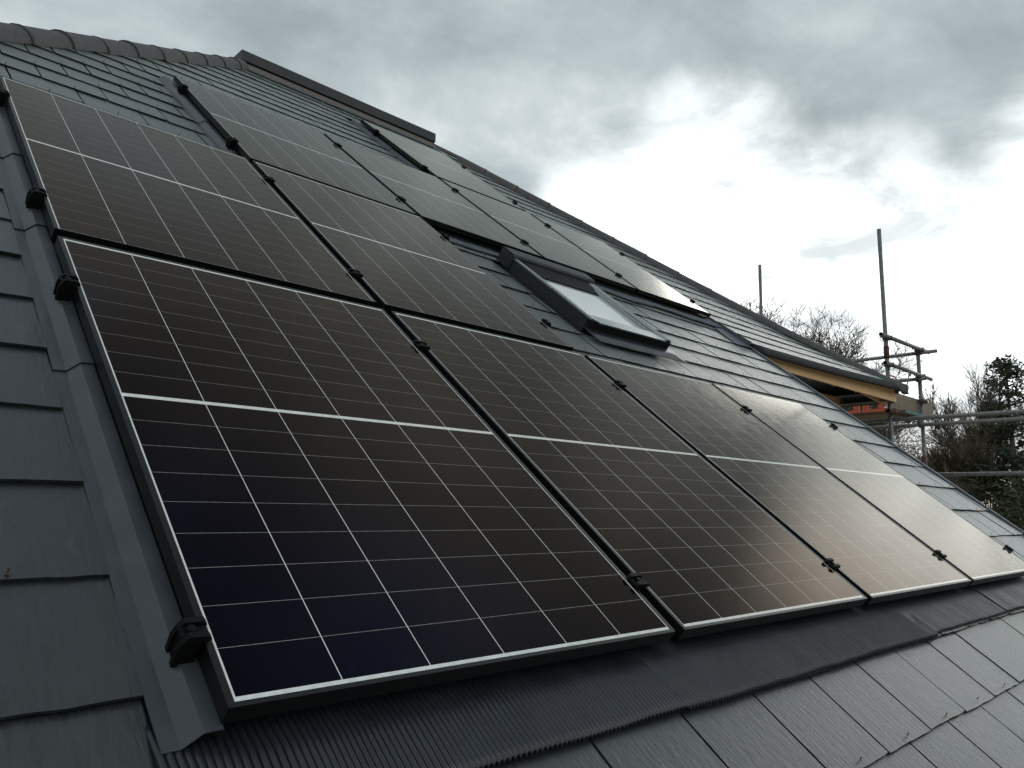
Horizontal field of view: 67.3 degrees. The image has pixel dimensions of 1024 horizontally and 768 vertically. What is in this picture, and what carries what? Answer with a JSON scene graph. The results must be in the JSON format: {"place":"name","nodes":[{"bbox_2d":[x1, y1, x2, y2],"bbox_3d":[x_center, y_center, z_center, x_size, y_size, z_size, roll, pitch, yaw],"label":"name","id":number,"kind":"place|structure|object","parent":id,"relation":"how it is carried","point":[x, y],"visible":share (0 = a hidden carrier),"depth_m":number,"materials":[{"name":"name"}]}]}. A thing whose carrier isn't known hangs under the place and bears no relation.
{"place":"outdoors","nodes":[
{"label":"outdoors","id":0,"kind":"place"},
{"bbox_2d":[0,0,1023,507],"label":"sky","id":1,"kind":"structure","parent":0,"point":[717,141],"materials":[{"name":"grey"}]},
{"bbox_2d":[729,289,867,425],"bbox_3d":[7.063,3.166,24.098,7.793,12.560,7.542,10,-13,-43],"label":"bare tree","id":2,"kind":"object","parent":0,"point":[767,316],"depth_m":24.80,"materials":[{"name":"brown plant"}]},
{"bbox_2d":[794,305,976,492],"bbox_3d":[10.182,3.417,24.438,9.391,12.275,8.135,10,-13,-43],"label":"bare tree","id":3,"kind":"object","parent":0,"point":[829,344],"visible":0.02,"depth_m":24.54,"materials":[{"name":"brown plant"}]},
{"bbox_2d":[908,362,1023,508],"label":"bare tree","id":4,"kind":"object","parent":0,"point":[967,448],"visible":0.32,"depth_m":23.44,"materials":[{"name":"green plant"}]},
{"bbox_2d":[959,467,1014,523],"bbox_3d":[14.049,5.853,22.330,2.491,6.928,2.490,10,-13,-43],"label":"evergreen tree","id":5,"kind":"object","parent":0,"point":[995,484],"visible":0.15,"depth_m":22.57,"materials":[{"name":"green plant"}]},
{"bbox_2d":[966,354,1023,524],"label":"conifer tree","id":6,"kind":"object","parent":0,"point":[1006,452],"visible":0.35,"depth_m":22.88,"materials":[{"name":"green plant"}]},
{"bbox_2d":[991,478,1023,529],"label":"evergreen tree","id":7,"kind":"object","parent":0,"point":[1017,502],"visible":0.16,"depth_m":19.35,"materials":[{"name":"green plant"}]},
{"bbox_2d":[1000,467,1023,530],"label":"evergreen tree","id":8,"kind":"object","parent":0,"point":[1019,483],"visible":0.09,"depth_m":20.89,"materials":[{"name":"green plant"}]},
{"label":"yard","id":9,"kind":"structure","parent":0,"visible":0},
{"bbox_2d":[0,22,1023,767],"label":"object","id":10,"kind":"structure","parent":9,"relation":"on","point":[90,616],"depth_m":1.88,"materials":[{"name":"stone"}]},
{"bbox_2d":[0,75,376,306],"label":"solar panel","id":11,"kind":"object","parent":10,"relation":"attached to","point":[105,178],"visible":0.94,"depth_m":3.01,"materials":[{"name":"black glass"}]},
{"bbox_2d":[0,89,9,106],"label":"panel clamp","id":12,"kind":"object","parent":11,"relation":"attached to","point":[4,93],"visible":1,"depth_m":3.15,"materials":[{"name":"black metal"}]},
{"bbox_2d":[25,186,47,209],"bbox_3d":[-1.506,-0.588,2.436,0.049,0.063,0.042,10,25,-42],"label":"panel clamp","id":13,"kind":"object","parent":11,"relation":"attached to","point":[34,195],"visible":1,"depth_m":2.42,"materials":[{"name":"black metal"}]},
{"bbox_2d":[263,175,274,184],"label":"panel clamp","id":14,"kind":"object","parent":11,"relation":"attached to","point":[269,179],"visible":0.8,"depth_m":3.94,"materials":[{"name":"black metal"}]},
{"bbox_2d":[348,268,362,280],"bbox_3d":[-0.667,-0.446,3.234,0.058,0.063,0.042,8,27,-45],"label":"panel clamp","id":15,"kind":"object","parent":11,"relation":"attached to","point":[356,274],"visible":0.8,"depth_m":3.22,"materials":[{"name":"black metal"}]},
{"bbox_2d":[172,75,416,214],"bbox_3d":[-1.508,-1.610,5.183,1.168,0.065,1.764,10,26,-43],"label":"solar panel","id":16,"kind":"object","parent":10,"relation":"attached to","point":[274,140],"visible":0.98,"depth_m":5.01,"materials":[{"name":"black glass"}]},
{"bbox_2d":[177,83,187,94],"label":"panel clamp","id":17,"kind":"object","parent":16,"relation":"attached to","point":[182,87],"visible":1,"depth_m":5.09,"materials":[{"name":"black metal"}]},
{"bbox_2d":[225,137,238,149],"bbox_3d":[-1.593,-1.369,4.379,0.049,0.063,0.042,8,27,-45],"label":"panel clamp","id":18,"kind":"object","parent":16,"relation":"attached to","point":[231,142],"visible":1,"depth_m":4.37,"materials":[{"name":"black metal"}]},
{"bbox_2d":[51,236,675,723],"bbox_3d":[-0.492,0.096,2.099,1.168,0.064,1.774,10,26,-43],"label":"solar panel","id":19,"kind":"object","parent":10,"relation":"attached to","point":[343,500],"visible":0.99,"depth_m":1.77,"materials":[{"name":"black glass"}]},
{"bbox_2d":[53,273,80,301],"bbox_3d":[-1.170,-0.253,2.023,0.049,0.063,0.042,10,26,-43],"label":"panel clamp","id":20,"kind":"object","parent":19,"relation":"attached to","point":[65,283],"visible":1,"depth_m":2.01,"materials":[{"name":"black metal"}]},
{"bbox_2d":[165,616,211,667],"bbox_3d":[-0.508,0.405,1.210,0.049,0.063,0.042,10,25,-42],"label":"panel clamp","id":21,"kind":"object","parent":19,"relation":"attached to","point":[188,636],"visible":1,"depth_m":1.20,"materials":[{"name":"black metal"}]},
{"bbox_2d":[413,339,429,354],"bbox_3d":[-0.343,-0.123,2.835,0.058,0.063,0.042,11,25,-41],"label":"panel clamp","id":22,"kind":"object","parent":19,"relation":"attached to","point":[423,346],"visible":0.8,"depth_m":2.82,"materials":[{"name":"black metal"}]},
{"bbox_2d":[626,572,649,592],"bbox_3d":[0.319,0.535,2.022,0.058,0.063,0.042,9,26,-44],"label":"panel clamp","id":23,"kind":"object","parent":19,"relation":"attached to","point":[637,582],"visible":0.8,"depth_m":2.01,"materials":[{"name":"black metal"}]},
{"bbox_2d":[251,160,572,350],"bbox_3d":[-0.585,-0.692,4.048,1.168,0.064,1.764,10,26,-43],"label":"solar panel","id":24,"kind":"object","parent":10,"relation":"attached to","point":[401,261],"visible":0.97,"depth_m":3.84,"materials":[{"name":"black glass"}]},
{"bbox_2d":[541,318,550,327],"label":"panel clamp","id":25,"kind":"object","parent":24,"relation":"attached to","point":[546,322],"visible":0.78,"depth_m":4.02,"materials":[{"name":"black metal"}]},
{"bbox_2d":[324,134,541,257],"bbox_3d":[-0.666,-1.468,5.984,1.168,0.064,1.764,10,26,-43],"label":"solar panel","id":26,"kind":"object","parent":10,"relation":"attached to","point":[436,203],"visible":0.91,"depth_m":5.78,"materials":[{"name":"black glass"}]},
{"bbox_2d":[397,195,405,202],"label":"panel clamp","id":27,"kind":"object","parent":26,"relation":"attached to","point":[402,199],"visible":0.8,"depth_m":5.16,"materials":[{"name":"black metal"}]},
{"bbox_2d":[360,119,525,210],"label":"solar panel","id":28,"kind":"object","parent":10,"relation":"attached to","point":[439,165],"visible":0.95,"depth_m":7.77,"materials":[{"name":"black glass"}]},
{"bbox_2d":[372,129,379,135],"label":"panel clamp","id":29,"kind":"object","parent":28,"relation":"attached to","point":[375,132],"visible":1,"depth_m":7.77,"materials":[{"name":"black metal"}]},
{"bbox_2d":[420,165,427,171],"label":"panel clamp","id":30,"kind":"object","parent":28,"relation":"attached to","point":[423,168],"visible":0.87,"depth_m":7.08,"materials":[{"name":"black metal"}]},
{"bbox_2d":[440,178,636,293],"bbox_3d":[0.177,-1.326,6.787,1.168,0.064,1.764,10,26,-43],"label":"solar panel","id":31,"kind":"object","parent":10,"relation":"attached to","point":[547,243],"visible":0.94,"depth_m":6.61,"materials":[{"name":"black glass"}]},
{"bbox_2d":[497,247,686,362],"bbox_3d":[0.516,-0.534,5.184,0.900,0.795,0.946,10,-13,-43],"label":"roof window","id":32,"kind":"structure","parent":10,"relation":"in","point":[572,293],"depth_m":5.09,"materials":[{"name":"grey metal"}]},
{"bbox_2d":[531,214,710,318],"bbox_3d":[1.021,-1.183,7.586,1.168,0.064,1.764,10,26,-43],"label":"solar panel","id":33,"kind":"object","parent":10,"relation":"attached to","point":[647,285],"visible":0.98,"depth_m":7.38,"materials":[{"name":"black glass"}]},
{"bbox_2d":[389,311,867,639],"bbox_3d":[0.351,0.237,2.899,1.168,0.064,1.774,10,26,-43],"label":"solar panel","id":34,"kind":"object","parent":10,"relation":"attached to","point":[694,539],"visible":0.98,"depth_m":2.65,"materials":[{"name":"black glass"}]},
{"bbox_2d":[613,380,626,388],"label":"panel clamp","id":35,"kind":"object","parent":34,"relation":"attached to","point":[619,383],"visible":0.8,"depth_m":3.62,"materials":[{"name":"black metal"}]},
{"bbox_2d":[824,558,840,570],"bbox_3d":[1.162,0.677,2.823,0.058,0.063,0.042,10,26,-43],"label":"panel clamp","id":36,"kind":"object","parent":34,"relation":"attached to","point":[831,563],"visible":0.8,"depth_m":2.81,"materials":[{"name":"black metal"}]},
{"bbox_2d":[584,355,971,604],"bbox_3d":[1.194,0.380,3.700,1.168,0.064,1.774,10,26,-43],"label":"solar panel","id":37,"kind":"object","parent":10,"relation":"attached to","point":[877,555],"visible":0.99,"depth_m":3.50,"materials":[{"name":"black glass"}]},
{"bbox_2d":[712,383,1023,585],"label":"solar panel","id":38,"kind":"object","parent":10,"relation":"attached to","point":[974,554],"visible":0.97,"depth_m":4.33,"materials":[{"name":"black glass"}]},
{"bbox_2d":[742,405,751,412],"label":"panel clamp","id":39,"kind":"object","parent":38,"relation":"attached to","point":[746,408],"visible":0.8,"depth_m":4.42,"materials":[{"name":"black metal"}]},
{"bbox_2d":[934,550,946,558],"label":"panel clamp","id":40,"kind":"object","parent":38,"relation":"attached to","point":[940,554],"visible":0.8,"depth_m":3.61,"materials":[{"name":"black metal"}]},
{"bbox_2d":[1004,545,1013,551],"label":"panel clamp","id":41,"kind":"object","parent":38,"relation":"attached to","point":[1009,548],"visible":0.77,"depth_m":4.41,"materials":[{"name":"black metal"}]},
{"bbox_2d":[758,229,1023,476],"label":"scaffold","id":42,"kind":"object","parent":9,"relation":"on","point":[918,378],"visible":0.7,"depth_m":9.99,"materials":[{"name":"grey metal"}]},
{"bbox_2d":[842,406,859,413],"bbox_3d":[4.648,0.264,11.692,0.024,0.571,1.240,10,-13,-43],"label":"guard","id":43,"kind":"object","parent":42,"relation":"attached to","point":[856,409],"visible":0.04,"depth_m":11.26,"materials":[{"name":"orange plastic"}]},
{"bbox_2d":[862,375,896,412],"bbox_3d":[5.287,0.170,11.037,0.024,0.571,0.520,10,-13,-43],"label":"guard","id":44,"kind":"object","parent":42,"relation":"attached to","point":[867,409],"visible":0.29,"depth_m":11.06,"materials":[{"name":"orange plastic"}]},
{"bbox_2d":[851,409,911,417],"bbox_3d":[3.700,0.554,11.190,0.221,0.039,3.900,10,-13,-43],"label":"scaffold plank","id":45,"kind":"object","parent":42,"relation":"on","point":[873,414],"visible":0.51,"depth_m":10.03,"materials":[{"name":"brown wood"}]},
{"bbox_2d":[857,411,917,419],"bbox_3d":[3.869,0.582,11.350,0.221,0.039,3.900,10,-13,-43],"label":"scaffold plank","id":46,"kind":"object","parent":42,"relation":"on","point":[912,414],"visible":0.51,"depth_m":10.18,"materials":[{"name":"brown wood"}]},
{"bbox_2d":[864,413,924,419],"bbox_3d":[4.038,0.611,11.511,0.221,0.039,3.900,10,-13,-43],"label":"scaffold plank","id":47,"kind":"object","parent":42,"relation":"on","point":[919,414],"visible":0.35,"depth_m":10.20,"materials":[{"name":"brown wood"}]},
{"bbox_2d":[892,393,932,415],"bbox_3d":[5.448,0.296,10.479,1.560,0.220,0.038,10,-13,-43],"label":"toe board","id":48,"kind":"object","parent":42,"relation":"attached to","point":[902,402],"visible":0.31,"depth_m":10.38,"materials":[{"name":"brown wood"}]}
]}

